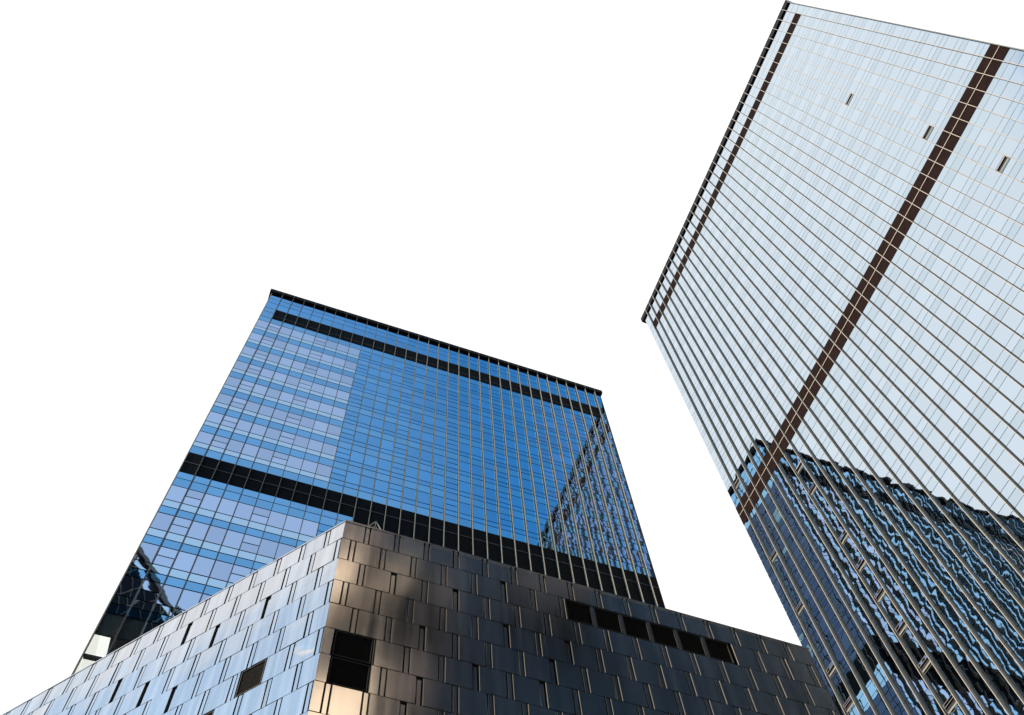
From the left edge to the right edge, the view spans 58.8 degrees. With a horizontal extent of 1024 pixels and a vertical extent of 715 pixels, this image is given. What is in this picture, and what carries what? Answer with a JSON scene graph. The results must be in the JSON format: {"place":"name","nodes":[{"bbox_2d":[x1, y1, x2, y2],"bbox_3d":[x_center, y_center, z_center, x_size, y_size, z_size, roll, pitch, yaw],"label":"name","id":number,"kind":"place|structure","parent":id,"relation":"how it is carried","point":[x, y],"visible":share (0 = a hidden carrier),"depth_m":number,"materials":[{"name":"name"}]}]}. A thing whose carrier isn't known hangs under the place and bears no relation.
{"place":"outdoors","nodes":[
{"label":"outdoors","id":0,"kind":"place"},
{"bbox_2d":[0,0,1023,714],"label":"sky","id":1,"kind":"structure","parent":0,"point":[517,182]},
{"bbox_2d":[641,0,1023,714],"bbox_3d":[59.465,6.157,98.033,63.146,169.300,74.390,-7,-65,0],"label":"office tower","id":2,"kind":"structure","parent":0,"point":[833,316],"depth_m":101.51,"materials":[{"name":"black"}]},
{"bbox_2d":[645,3,1023,714],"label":"window","id":3,"kind":"structure","parent":2,"relation":"in","point":[972,210],"depth_m":110.42,"materials":[{"name":"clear glass"}]},
{"bbox_2d":[847,675,862,701],"bbox_3d":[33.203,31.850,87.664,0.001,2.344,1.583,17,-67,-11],"label":"window","id":4,"kind":"structure","parent":2,"relation":"in","point":[853,685],"depth_m":87.69,"materials":[{"name":"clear glass"}]},
{"bbox_2d":[856,663,871,689],"bbox_3d":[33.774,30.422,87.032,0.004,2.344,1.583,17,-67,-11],"label":"window","id":5,"kind":"structure","parent":2,"relation":"in","point":[861,672],"depth_m":87.05,"materials":[{"name":"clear glass"}]},
{"bbox_2d":[864,650,880,676],"bbox_3d":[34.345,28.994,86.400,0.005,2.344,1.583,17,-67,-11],"label":"window","id":6,"kind":"structure","parent":2,"relation":"in","point":[872,663],"depth_m":86.42,"materials":[{"name":"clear glass"}]},
{"bbox_2d":[873,637,889,663],"bbox_3d":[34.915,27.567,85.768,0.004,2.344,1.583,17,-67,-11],"label":"window","id":7,"kind":"structure","parent":2,"relation":"in","point":[879,647],"depth_m":85.79,"materials":[{"name":"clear glass"}]},
{"bbox_2d":[878,566,894,590],"bbox_3d":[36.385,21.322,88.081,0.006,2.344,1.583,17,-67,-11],"label":"window","id":8,"kind":"structure","parent":2,"relation":"in","point":[885,576],"depth_m":88.10,"materials":[{"name":"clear glass"}]},
{"bbox_2d":[881,624,898,650],"bbox_3d":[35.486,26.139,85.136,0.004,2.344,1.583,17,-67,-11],"label":"window","id":9,"kind":"structure","parent":2,"relation":"in","point":[888,634],"depth_m":85.18,"materials":[{"name":"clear glass"}]},
{"bbox_2d":[885,686,902,714],"bbox_3d":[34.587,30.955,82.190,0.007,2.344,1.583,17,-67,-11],"label":"window","id":10,"kind":"structure","parent":2,"relation":"in","point":[891,696],"depth_m":82.22,"materials":[{"name":"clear glass"}]},
{"bbox_2d":[887,552,903,577],"bbox_3d":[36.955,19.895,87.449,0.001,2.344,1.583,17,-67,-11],"label":"window","id":11,"kind":"structure","parent":2,"relation":"in","point":[894,563],"depth_m":87.47,"materials":[{"name":"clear glass"}]},
{"bbox_2d":[892,484,908,507],"bbox_3d":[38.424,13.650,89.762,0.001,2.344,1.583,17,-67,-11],"label":"window","id":12,"kind":"structure","parent":2,"relation":"in","point":[899,494],"depth_m":89.77,"materials":[{"name":"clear glass"}]},
{"bbox_2d":[894,673,911,701],"bbox_3d":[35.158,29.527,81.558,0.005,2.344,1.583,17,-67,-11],"label":"window","id":13,"kind":"structure","parent":2,"relation":"in","point":[900,683],"depth_m":81.60,"materials":[{"name":"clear glass"}]},
{"bbox_2d":[895,539,912,563],"bbox_3d":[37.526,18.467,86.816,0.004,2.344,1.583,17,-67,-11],"label":"window","id":14,"kind":"structure","parent":2,"relation":"in","point":[902,549],"depth_m":86.82,"materials":[{"name":"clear glass"}]},
{"bbox_2d":[899,597,917,623],"bbox_3d":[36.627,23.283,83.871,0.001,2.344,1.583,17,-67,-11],"label":"window","id":15,"kind":"structure","parent":2,"relation":"in","point":[906,608],"depth_m":83.88,"materials":[{"name":"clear glass"}]},
{"bbox_2d":[900,471,917,494],"bbox_3d":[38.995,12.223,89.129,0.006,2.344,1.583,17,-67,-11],"label":"window","id":16,"kind":"structure","parent":2,"relation":"in","point":[909,483],"depth_m":89.14,"materials":[{"name":"white glass"}]},
{"bbox_2d":[903,659,921,688],"bbox_3d":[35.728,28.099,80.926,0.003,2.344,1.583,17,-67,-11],"label":"window","id":17,"kind":"structure","parent":2,"relation":"in","point":[910,670],"depth_m":80.94,"materials":[{"name":"black glass"}]},
{"bbox_2d":[904,525,921,550],"bbox_3d":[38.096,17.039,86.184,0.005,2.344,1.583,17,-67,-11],"label":"window","id":18,"kind":"structure","parent":2,"relation":"in","point":[913,538],"depth_m":86.21,"materials":[{"name":"blue glass"}]},
{"bbox_2d":[908,583,926,610],"bbox_3d":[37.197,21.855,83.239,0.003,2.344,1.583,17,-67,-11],"label":"window","id":19,"kind":"structure","parent":2,"relation":"in","point":[918,598],"depth_m":83.25,"materials":[{"name":"black glass"}]},
{"bbox_2d":[909,457,926,480],"bbox_3d":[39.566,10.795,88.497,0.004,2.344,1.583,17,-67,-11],"label":"window","id":20,"kind":"structure","parent":2,"relation":"in","point":[917,468],"depth_m":88.51,"materials":[{"name":"white glass"}]},
{"bbox_2d":[913,392,930,414],"bbox_3d":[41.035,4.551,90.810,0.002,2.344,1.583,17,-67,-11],"label":"window","id":21,"kind":"structure","parent":2,"relation":"in","point":[921,402],"depth_m":90.83,"materials":[{"name":"white glass"}]},
{"bbox_2d":[913,511,931,536],"bbox_3d":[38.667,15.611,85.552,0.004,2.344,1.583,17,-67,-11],"label":"window","id":22,"kind":"structure","parent":2,"relation":"in","point":[921,523],"depth_m":85.57,"materials":[{"name":"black glass"}]},
{"bbox_2d":[917,443,935,466],"bbox_3d":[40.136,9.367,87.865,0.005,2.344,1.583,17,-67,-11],"label":"window","id":23,"kind":"structure","parent":2,"relation":"in","point":[925,453],"depth_m":87.87,"materials":[{"name":"white glass"}]},
{"bbox_2d":[917,569,936,596],"bbox_3d":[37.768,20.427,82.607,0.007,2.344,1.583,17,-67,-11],"label":"window","id":24,"kind":"structure","parent":2,"relation":"in","point":[925,581],"depth_m":82.62,"materials":[{"name":"blue glass"}]},
{"bbox_2d":[922,378,939,400],"bbox_3d":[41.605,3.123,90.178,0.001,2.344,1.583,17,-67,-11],"label":"window","id":25,"kind":"structure","parent":2,"relation":"in","point":[930,388],"depth_m":90.17,"materials":[{"name":"white glass"}]},
{"bbox_2d":[922,497,940,522],"bbox_3d":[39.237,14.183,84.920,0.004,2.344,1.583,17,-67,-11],"label":"window","id":26,"kind":"structure","parent":2,"relation":"in","point":[930,508],"depth_m":84.91,"materials":[{"name":"black glass"}]},
{"bbox_2d":[922,631,941,660],"bbox_3d":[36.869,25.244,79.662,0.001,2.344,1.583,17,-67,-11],"label":"window","id":27,"kind":"structure","parent":2,"relation":"in","point":[930,644],"depth_m":79.69,"materials":[{"name":"black glass"}]},
{"bbox_2d":[926,429,944,452],"bbox_3d":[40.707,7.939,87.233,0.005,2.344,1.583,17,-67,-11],"label":"window","id":28,"kind":"structure","parent":2,"relation":"in","point":[934,439],"depth_m":87.24,"materials":[{"name":"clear glass"}]},
{"bbox_2d":[926,555,945,582],"bbox_3d":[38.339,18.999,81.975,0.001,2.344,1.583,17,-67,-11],"label":"window","id":29,"kind":"structure","parent":2,"relation":"in","point":[934,566],"depth_m":81.98,"materials":[{"name":"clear glass"}]},
{"bbox_2d":[930,364,948,385],"bbox_3d":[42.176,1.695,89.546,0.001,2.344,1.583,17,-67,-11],"label":"window","id":30,"kind":"structure","parent":2,"relation":"in","point":[939,375],"depth_m":89.56,"materials":[{"name":"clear glass"}]},
{"bbox_2d":[931,483,950,508],"bbox_3d":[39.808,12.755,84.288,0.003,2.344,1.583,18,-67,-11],"label":"window","id":31,"kind":"structure","parent":2,"relation":"in","point":[939,493],"depth_m":84.29,"materials":[{"name":"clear glass"}]},
{"bbox_2d":[931,617,951,646],"bbox_3d":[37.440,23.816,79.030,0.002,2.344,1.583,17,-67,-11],"label":"window","id":32,"kind":"structure","parent":2,"relation":"in","point":[939,628],"depth_m":79.05,"materials":[{"name":"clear glass"}]},
{"bbox_2d":[934,302,952,322],"bbox_3d":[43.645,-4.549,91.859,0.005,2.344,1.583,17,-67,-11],"label":"window","id":33,"kind":"structure","parent":2,"relation":"in","point":[943,312],"depth_m":91.86,"materials":[{"name":"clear glass"}]},
{"bbox_2d":[935,414,953,438],"bbox_3d":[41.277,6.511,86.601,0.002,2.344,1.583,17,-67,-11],"label":"window","id":34,"kind":"structure","parent":2,"relation":"in","point":[944,426],"depth_m":86.61,"materials":[{"name":"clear glass"}]},
{"bbox_2d":[936,541,955,567],"bbox_3d":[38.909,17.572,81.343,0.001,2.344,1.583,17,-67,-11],"label":"window","id":35,"kind":"structure","parent":2,"relation":"in","point":[944,552],"depth_m":81.36,"materials":[{"name":"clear glass"}]},
{"bbox_2d":[939,349,957,371],"bbox_3d":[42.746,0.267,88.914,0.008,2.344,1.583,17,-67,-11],"label":"window","id":36,"kind":"structure","parent":2,"relation":"in","point":[948,360],"depth_m":88.90,"materials":[{"name":"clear glass"}]},
{"bbox_2d":[940,468,959,493],"bbox_3d":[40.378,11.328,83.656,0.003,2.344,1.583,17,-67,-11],"label":"window","id":37,"kind":"structure","parent":2,"relation":"in","point":[949,480],"depth_m":83.66,"materials":[{"name":"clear glass"}]},
{"bbox_2d":[941,603,961,632],"bbox_3d":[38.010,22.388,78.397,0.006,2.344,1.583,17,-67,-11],"label":"window","id":38,"kind":"structure","parent":2,"relation":"in","point":[949,614],"depth_m":78.42,"materials":[{"name":"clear glass"}]},
{"bbox_2d":[943,288,960,308],"bbox_3d":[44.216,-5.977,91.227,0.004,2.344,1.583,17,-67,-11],"label":"window","id":39,"kind":"structure","parent":2,"relation":"in","point":[952,297],"depth_m":91.21,"materials":[{"name":"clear glass"}]},
{"bbox_2d":[944,400,963,423],"bbox_3d":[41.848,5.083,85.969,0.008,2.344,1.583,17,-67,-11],"label":"window","id":40,"kind":"structure","parent":2,"relation":"in","point":[953,411],"depth_m":85.98,"materials":[{"name":"white glass"}]},
{"bbox_2d":[945,526,966,553],"bbox_3d":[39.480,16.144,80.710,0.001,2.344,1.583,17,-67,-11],"label":"window","id":41,"kind":"structure","parent":2,"relation":"in","point":[954,538],"depth_m":80.73,"materials":[{"name":"black glass"}]},
{"bbox_2d":[948,335,966,356],"bbox_3d":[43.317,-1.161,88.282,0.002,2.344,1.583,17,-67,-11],"label":"window","id":42,"kind":"structure","parent":2,"relation":"in","point":[957,345],"depth_m":88.28,"materials":[{"name":"white glass"}]},
{"bbox_2d":[947,670,968,701],"bbox_3d":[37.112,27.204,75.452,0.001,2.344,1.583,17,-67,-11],"label":"window","id":43,"kind":"structure","parent":2,"relation":"in","point":[955,681],"depth_m":75.48,"materials":[{"name":"black glass"}]},
{"bbox_2d":[949,453,969,478],"bbox_3d":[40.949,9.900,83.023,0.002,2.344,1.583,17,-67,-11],"label":"window","id":44,"kind":"structure","parent":2,"relation":"in","point":[958,465],"depth_m":83.05,"materials":[{"name":"white glass"}]},
{"bbox_2d":[951,273,969,293],"bbox_3d":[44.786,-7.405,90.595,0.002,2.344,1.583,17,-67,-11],"label":"window","id":45,"kind":"structure","parent":2,"relation":"in","point":[961,282],"depth_m":90.60,"materials":[{"name":"white glass"}]},
{"bbox_2d":[951,588,972,617],"bbox_3d":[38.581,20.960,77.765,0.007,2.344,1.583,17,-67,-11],"label":"window","id":46,"kind":"structure","parent":2,"relation":"in","point":[961,602],"depth_m":77.79,"materials":[{"name":"black glass"}]},
{"bbox_2d":[953,385,972,408],"bbox_3d":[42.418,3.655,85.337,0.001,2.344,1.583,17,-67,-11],"label":"window","id":47,"kind":"structure","parent":2,"relation":"in","point":[962,396],"depth_m":85.33,"materials":[{"name":"white glass"}]},
{"bbox_2d":[955,511,976,538],"bbox_3d":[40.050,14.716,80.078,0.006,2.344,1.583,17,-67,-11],"label":"window","id":48,"kind":"structure","parent":2,"relation":"in","point":[964,523],"depth_m":80.09,"materials":[{"name":"black glass"}]},
{"bbox_2d":[957,320,976,342],"bbox_3d":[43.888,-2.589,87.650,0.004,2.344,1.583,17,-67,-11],"label":"window","id":49,"kind":"structure","parent":2,"relation":"in","point":[966,330],"depth_m":87.63,"materials":[{"name":"white glass"}]},
{"bbox_2d":[958,656,979,687],"bbox_3d":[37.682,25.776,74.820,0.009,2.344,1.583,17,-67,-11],"label":"window","id":50,"kind":"structure","parent":2,"relation":"in","point":[967,669],"depth_m":74.82,"materials":[{"name":"black glass"}]},
{"bbox_2d":[959,439,979,464],"bbox_3d":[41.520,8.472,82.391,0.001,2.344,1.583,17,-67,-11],"label":"window","id":51,"kind":"structure","parent":2,"relation":"in","point":[968,450],"depth_m":82.39,"materials":[{"name":"white glass"}]},
{"bbox_2d":[960,258,979,278],"bbox_3d":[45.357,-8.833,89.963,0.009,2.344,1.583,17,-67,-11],"label":"window","id":52,"kind":"structure","parent":2,"relation":"in","point":[969,268],"depth_m":89.97,"materials":[{"name":"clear glass"}]},
{"bbox_2d":[961,574,983,602],"bbox_3d":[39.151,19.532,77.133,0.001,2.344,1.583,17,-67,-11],"label":"window","id":53,"kind":"structure","parent":2,"relation":"in","point":[972,588],"depth_m":77.14,"materials":[{"name":"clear glass"}]},
{"bbox_2d":[962,370,982,393],"bbox_3d":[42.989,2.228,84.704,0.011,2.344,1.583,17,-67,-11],"label":"window","id":54,"kind":"structure","parent":2,"relation":"in","point":[972,381],"depth_m":84.71,"materials":[{"name":"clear glass"}]},
{"bbox_2d":[965,496,986,523],"bbox_3d":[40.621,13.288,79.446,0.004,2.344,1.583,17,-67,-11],"label":"window","id":55,"kind":"structure","parent":2,"relation":"in","point":[974,508],"depth_m":79.46,"materials":[{"name":"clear glass"}]},
{"bbox_2d":[966,305,985,326],"bbox_3d":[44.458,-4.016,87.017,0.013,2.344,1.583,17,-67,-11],"label":"window","id":56,"kind":"structure","parent":2,"relation":"in","point":[975,315],"depth_m":87.01,"materials":[{"name":"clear glass"}]},
{"bbox_2d":[968,424,989,449],"bbox_3d":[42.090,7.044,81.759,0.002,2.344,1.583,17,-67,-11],"label":"window","id":57,"kind":"structure","parent":2,"relation":"in","point":[979,436],"depth_m":81.76,"materials":[{"name":"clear glass"}]},
{"bbox_2d":[969,243,988,263],"bbox_3d":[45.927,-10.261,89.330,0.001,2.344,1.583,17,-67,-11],"label":"window","id":58,"kind":"structure","parent":2,"relation":"in","point":[979,252],"depth_m":89.31,"materials":[{"name":"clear glass"}]},
{"bbox_2d":[968,640,991,672],"bbox_3d":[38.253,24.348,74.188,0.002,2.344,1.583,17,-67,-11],"label":"window","id":59,"kind":"structure","parent":2,"relation":"in","point":[977,653],"depth_m":74.20,"materials":[{"name":"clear glass"}]},
{"bbox_2d":[972,355,992,378],"bbox_3d":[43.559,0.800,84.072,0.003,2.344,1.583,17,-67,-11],"label":"window","id":60,"kind":"structure","parent":2,"relation":"in","point":[982,366],"depth_m":84.08,"materials":[{"name":"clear glass"}]},
{"bbox_2d":[972,558,994,587],"bbox_3d":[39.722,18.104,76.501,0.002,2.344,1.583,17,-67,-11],"label":"window","id":61,"kind":"structure","parent":2,"relation":"in","point":[980,570],"depth_m":76.52,"materials":[{"name":"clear glass"}]},
{"bbox_2d":[975,289,995,311],"bbox_3d":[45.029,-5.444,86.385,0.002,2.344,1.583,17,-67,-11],"label":"window","id":62,"kind":"structure","parent":2,"relation":"in","point":[985,299],"depth_m":86.38,"materials":[{"name":"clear glass"}]},
{"bbox_2d":[975,481,997,508],"bbox_3d":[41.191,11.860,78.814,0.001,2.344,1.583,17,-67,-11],"label":"window","id":63,"kind":"structure","parent":2,"relation":"in","point":[984,492],"depth_m":78.82,"materials":[{"name":"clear glass"}]},
{"bbox_2d":[977,228,998,248],"bbox_3d":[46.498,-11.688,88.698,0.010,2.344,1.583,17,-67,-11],"label":"window","id":64,"kind":"structure","parent":2,"relation":"in","point":[988,237],"depth_m":88.68,"materials":[{"name":"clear glass"}]},
{"bbox_2d":[978,408,1000,433],"bbox_3d":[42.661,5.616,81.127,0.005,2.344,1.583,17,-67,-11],"label":"window","id":65,"kind":"structure","parent":2,"relation":"in","point":[988,420],"depth_m":81.14,"materials":[{"name":"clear glass"}]},
{"bbox_2d":[979,625,1002,657],"bbox_3d":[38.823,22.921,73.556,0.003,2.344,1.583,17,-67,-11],"label":"window","id":66,"kind":"structure","parent":2,"relation":"in","point":[988,638],"depth_m":73.57,"materials":[{"name":"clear glass"}]},
{"bbox_2d":[981,339,1002,362],"bbox_3d":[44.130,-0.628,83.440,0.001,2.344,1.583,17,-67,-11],"label":"window","id":67,"kind":"structure","parent":2,"relation":"in","point":[992,351],"depth_m":83.45,"materials":[{"name":"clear glass"}]},
{"bbox_2d":[982,543,1005,572],"bbox_3d":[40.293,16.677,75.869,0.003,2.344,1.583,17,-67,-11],"label":"window","id":68,"kind":"structure","parent":2,"relation":"in","point":[991,555],"depth_m":75.87,"materials":[{"name":"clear glass"}]},
{"bbox_2d":[984,274,1005,295],"bbox_3d":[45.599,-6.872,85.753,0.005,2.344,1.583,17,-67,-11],"label":"window","id":69,"kind":"structure","parent":2,"relation":"in","point":[994,285],"depth_m":85.74,"materials":[{"name":"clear glass"}]},
{"bbox_2d":[985,466,1007,492],"bbox_3d":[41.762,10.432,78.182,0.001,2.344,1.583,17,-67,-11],"label":"window","id":70,"kind":"structure","parent":2,"relation":"in","point":[994,477],"depth_m":78.18,"materials":[{"name":"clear glass"}]},
{"bbox_2d":[987,698,1007,714],"bbox_3d":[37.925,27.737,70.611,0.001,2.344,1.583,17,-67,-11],"label":"window","id":71,"kind":"structure","parent":2,"relation":"in","point":[995,708],"depth_m":71.15,"materials":[{"name":"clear glass"}]},
{"bbox_2d":[987,212,1007,232],"bbox_3d":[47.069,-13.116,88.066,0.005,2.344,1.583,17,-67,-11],"label":"window","id":72,"kind":"structure","parent":2,"relation":"in","point":[997,221],"depth_m":88.06,"materials":[{"name":"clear glass"}]},
{"bbox_2d":[988,393,1010,417],"bbox_3d":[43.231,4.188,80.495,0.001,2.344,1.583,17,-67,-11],"label":"window","id":73,"kind":"structure","parent":2,"relation":"in","point":[998,404],"depth_m":80.50,"materials":[{"name":"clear glass"}]},
{"bbox_2d":[989,610,1014,641],"bbox_3d":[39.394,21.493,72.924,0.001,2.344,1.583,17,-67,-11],"label":"window","id":74,"kind":"structure","parent":2,"relation":"in","point":[999,622],"depth_m":72.94,"materials":[{"name":"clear glass"}]},
{"bbox_2d":[991,323,1013,347],"bbox_3d":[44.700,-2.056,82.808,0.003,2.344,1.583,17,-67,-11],"label":"window","id":75,"kind":"structure","parent":2,"relation":"in","point":[1001,335],"depth_m":82.79,"materials":[{"name":"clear glass"}]},
{"bbox_2d":[993,528,1016,557],"bbox_3d":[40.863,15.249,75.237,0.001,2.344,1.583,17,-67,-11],"label":"window","id":76,"kind":"structure","parent":2,"relation":"in","point":[1003,540],"depth_m":75.25,"materials":[{"name":"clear glass"}]},
{"bbox_2d":[994,258,1015,280],"bbox_3d":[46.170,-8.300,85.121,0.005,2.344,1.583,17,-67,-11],"label":"window","id":77,"kind":"structure","parent":2,"relation":"in","point":[1004,269],"depth_m":85.10,"materials":[{"name":"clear glass"}]},
{"bbox_2d":[996,196,1017,216],"bbox_3d":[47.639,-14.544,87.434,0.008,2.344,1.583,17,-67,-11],"label":"window","id":78,"kind":"structure","parent":2,"relation":"in","point":[1007,205],"depth_m":87.41,"materials":[{"name":"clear glass"}]},
{"bbox_2d":[996,450,1018,476],"bbox_3d":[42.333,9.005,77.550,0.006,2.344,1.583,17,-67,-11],"label":"window","id":79,"kind":"structure","parent":2,"relation":"in","point":[1006,462],"depth_m":77.55,"materials":[{"name":"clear glass"}]},
{"bbox_2d":[998,376,1021,402],"bbox_3d":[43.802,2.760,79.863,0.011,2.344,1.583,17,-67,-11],"label":"window","id":80,"kind":"structure","parent":2,"relation":"in","point":[1008,388],"depth_m":79.86,"materials":[{"name":"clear glass"}]},
{"bbox_2d":[998,682,1023,714],"bbox_3d":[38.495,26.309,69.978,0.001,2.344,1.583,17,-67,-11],"label":"window","id":81,"kind":"structure","parent":2,"relation":"in","point":[1007,694],"depth_m":70.01,"materials":[{"name":"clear glass"}]},
{"bbox_2d":[1001,594,1023,626],"bbox_3d":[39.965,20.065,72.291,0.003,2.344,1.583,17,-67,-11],"label":"window","id":82,"kind":"structure","parent":2,"relation":"in","point":[1013,610],"depth_m":72.33,"materials":[{"name":"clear glass"}]},
{"bbox_2d":[1001,307,1023,331],"bbox_3d":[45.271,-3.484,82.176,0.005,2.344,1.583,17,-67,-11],"label":"window","id":83,"kind":"structure","parent":2,"relation":"in","point":[1012,319],"depth_m":82.17,"materials":[{"name":"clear glass"}]},
{"bbox_2d":[1003,242,1023,264],"bbox_3d":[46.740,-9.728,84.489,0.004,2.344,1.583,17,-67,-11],"label":"window","id":84,"kind":"structure","parent":2,"relation":"in","point":[1014,252],"depth_m":84.50,"materials":[{"name":"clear glass"}]},
{"bbox_2d":[1004,512,1023,540],"bbox_3d":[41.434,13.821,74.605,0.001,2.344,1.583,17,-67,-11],"label":"window","id":85,"kind":"structure","parent":2,"relation":"in","point":[1014,524],"depth_m":74.68,"materials":[{"name":"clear glass"}]},
{"bbox_2d":[1005,180,1023,200],"bbox_3d":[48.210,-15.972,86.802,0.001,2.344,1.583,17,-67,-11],"label":"window","id":86,"kind":"structure","parent":2,"relation":"in","point":[1016,190],"depth_m":86.84,"materials":[{"name":"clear glass"}]},
{"bbox_2d":[1006,434,1023,460],"bbox_3d":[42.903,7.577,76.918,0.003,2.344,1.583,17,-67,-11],"label":"window","id":87,"kind":"structure","parent":2,"relation":"in","point":[1015,446],"depth_m":77.09,"materials":[{"name":"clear glass"}]},
{"bbox_2d":[1008,360,1023,385],"bbox_3d":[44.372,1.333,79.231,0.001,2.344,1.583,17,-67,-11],"label":"window","id":88,"kind":"structure","parent":2,"relation":"in","point":[1017,372],"depth_m":79.51,"materials":[{"name":"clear glass"}]},
{"bbox_2d":[1010,666,1023,697],"bbox_3d":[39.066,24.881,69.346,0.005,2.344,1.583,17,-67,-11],"label":"window","id":89,"kind":"structure","parent":2,"relation":"in","point":[1017,679],"depth_m":69.85,"materials":[{"name":"black glass"}]},
{"label":"pavement","id":90,"kind":"structure","parent":0,"visible":0},
{"bbox_2d":[71,288,664,674],"bbox_3d":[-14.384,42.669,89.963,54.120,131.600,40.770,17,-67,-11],"label":"office tower","id":91,"kind":"structure","parent":90,"relation":"on","point":[320,419],"depth_m":107.26,"materials":[{"name":"black"}]},
{"bbox_2d":[116,575,142,597],"bbox_3d":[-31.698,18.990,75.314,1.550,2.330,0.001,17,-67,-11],"label":"window","id":92,"kind":"structure","parent":91,"relation":"in","point":[129,586],"depth_m":75.29,"materials":[{"name":"black glass"}]},
{"bbox_2d":[134,542,158,562],"bbox_3d":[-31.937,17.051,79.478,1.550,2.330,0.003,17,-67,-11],"label":"window","id":93,"kind":"structure","parent":91,"relation":"in","point":[146,552],"depth_m":79.45,"materials":[{"name":"blue glass"}]},
{"bbox_2d":[150,512,173,530],"bbox_3d":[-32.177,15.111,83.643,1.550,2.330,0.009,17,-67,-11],"label":"window","id":94,"kind":"structure","parent":91,"relation":"in","point":[162,521],"depth_m":83.62,"materials":[{"name":"blue glass"}]},
{"bbox_2d":[156,585,181,606],"bbox_3d":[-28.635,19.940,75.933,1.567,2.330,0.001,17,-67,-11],"label":"window","id":95,"kind":"structure","parent":91,"relation":"in","point":[169,595],"depth_m":75.91,"materials":[{"name":"blue glass"}]},
{"bbox_2d":[165,485,186,501],"bbox_3d":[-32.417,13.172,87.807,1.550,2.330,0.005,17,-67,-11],"label":"window","id":96,"kind":"structure","parent":91,"relation":"in","point":[176,493],"depth_m":87.80,"materials":[{"name":"blue glass"}]},
{"bbox_2d":[172,551,196,571],"bbox_3d":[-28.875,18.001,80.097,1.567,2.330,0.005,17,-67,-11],"label":"window","id":97,"kind":"structure","parent":91,"relation":"in","point":[184,561],"depth_m":80.08,"materials":[{"name":"blue glass"}]},
{"bbox_2d":[176,590,201,609],"bbox_3d":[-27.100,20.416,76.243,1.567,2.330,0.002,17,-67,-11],"label":"window","id":98,"kind":"structure","parent":91,"relation":"in","point":[188,599],"depth_m":76.34,"materials":[{"name":"blue glass"}]},
{"bbox_2d":[187,521,208,539],"bbox_3d":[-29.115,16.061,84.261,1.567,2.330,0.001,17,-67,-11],"label":"window","id":99,"kind":"structure","parent":91,"relation":"in","point":[197,530],"depth_m":84.23,"materials":[{"name":"blue glass"}]},
{"bbox_2d":[191,556,214,576],"bbox_3d":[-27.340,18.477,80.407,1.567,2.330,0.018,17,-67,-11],"label":"window","id":100,"kind":"structure","parent":91,"relation":"in","point":[202,566],"depth_m":80.39,"materials":[{"name":"blue glass"}]},
{"bbox_2d":[200,494,220,510],"bbox_3d":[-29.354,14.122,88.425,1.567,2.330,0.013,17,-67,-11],"label":"window","id":101,"kind":"structure","parent":91,"relation":"in","point":[209,502],"depth_m":88.40,"materials":[{"name":"blue glass"}]},
{"bbox_2d":[204,526,226,544],"bbox_3d":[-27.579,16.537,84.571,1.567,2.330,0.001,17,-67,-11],"label":"window","id":102,"kind":"structure","parent":91,"relation":"in","point":[216,535],"depth_m":84.56,"materials":[{"name":"blue glass"}]},
{"bbox_2d":[210,560,232,580],"bbox_3d":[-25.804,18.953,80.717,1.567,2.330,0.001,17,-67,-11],"label":"window","id":103,"kind":"structure","parent":91,"relation":"in","point":[221,570],"depth_m":80.70,"materials":[{"name":"blue glass"}]},
{"bbox_2d":[216,498,237,515],"bbox_3d":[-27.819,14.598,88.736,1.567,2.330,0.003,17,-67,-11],"label":"window","id":104,"kind":"structure","parent":91,"relation":"in","point":[226,506],"depth_m":88.73,"materials":[{"name":"blue glass"}]},
{"bbox_2d":[222,530,243,548],"bbox_3d":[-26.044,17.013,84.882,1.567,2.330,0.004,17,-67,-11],"label":"window","id":105,"kind":"structure","parent":91,"relation":"in","point":[232,539],"depth_m":84.87,"materials":[{"name":"blue glass"}]},
{"bbox_2d":[234,503,253,519],"bbox_3d":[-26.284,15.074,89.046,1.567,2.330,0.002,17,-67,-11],"label":"window","id":106,"kind":"structure","parent":91,"relation":"in","point":[244,511],"depth_m":89.02,"materials":[{"name":"blue glass"}]},
{"bbox_2d":[257,539,277,557],"bbox_3d":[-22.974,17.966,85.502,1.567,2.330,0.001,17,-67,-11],"label":"window","id":107,"kind":"structure","parent":91,"relation":"in","point":[268,548],"depth_m":85.47,"materials":[{"name":"blue glass"}]},
{"bbox_2d":[267,511,286,528],"bbox_3d":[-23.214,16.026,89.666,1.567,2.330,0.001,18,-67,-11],"label":"window","id":108,"kind":"structure","parent":91,"relation":"in","point":[275,519],"depth_m":89.66,"materials":[{"name":"blue glass"}]},
{"bbox_2d":[284,515,302,532],"bbox_3d":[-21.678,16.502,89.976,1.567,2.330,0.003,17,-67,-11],"label":"window","id":109,"kind":"structure","parent":91,"relation":"in","point":[293,524],"depth_m":89.95,"materials":[{"name":"blue glass"}]},
{"bbox_2d":[300,520,318,536],"bbox_3d":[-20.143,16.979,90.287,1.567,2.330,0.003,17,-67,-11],"label":"window","id":110,"kind":"structure","parent":91,"relation":"in","point":[309,528],"depth_m":90.26,"materials":[{"name":"blue glass"}]},
{"bbox_2d":[111,294,652,616],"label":"window","id":111,"kind":"structure","parent":91,"relation":"in","point":[203,437],"depth_m":112.32,"materials":[{"name":"blue glass"}]},
{"bbox_2d":[2,520,839,714],"bbox_3d":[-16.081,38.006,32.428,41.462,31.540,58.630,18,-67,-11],"label":"cladded building","id":112,"kind":"structure","parent":90,"relation":"on","point":[347,617],"depth_m":33.57,"materials":[{"name":"black"}]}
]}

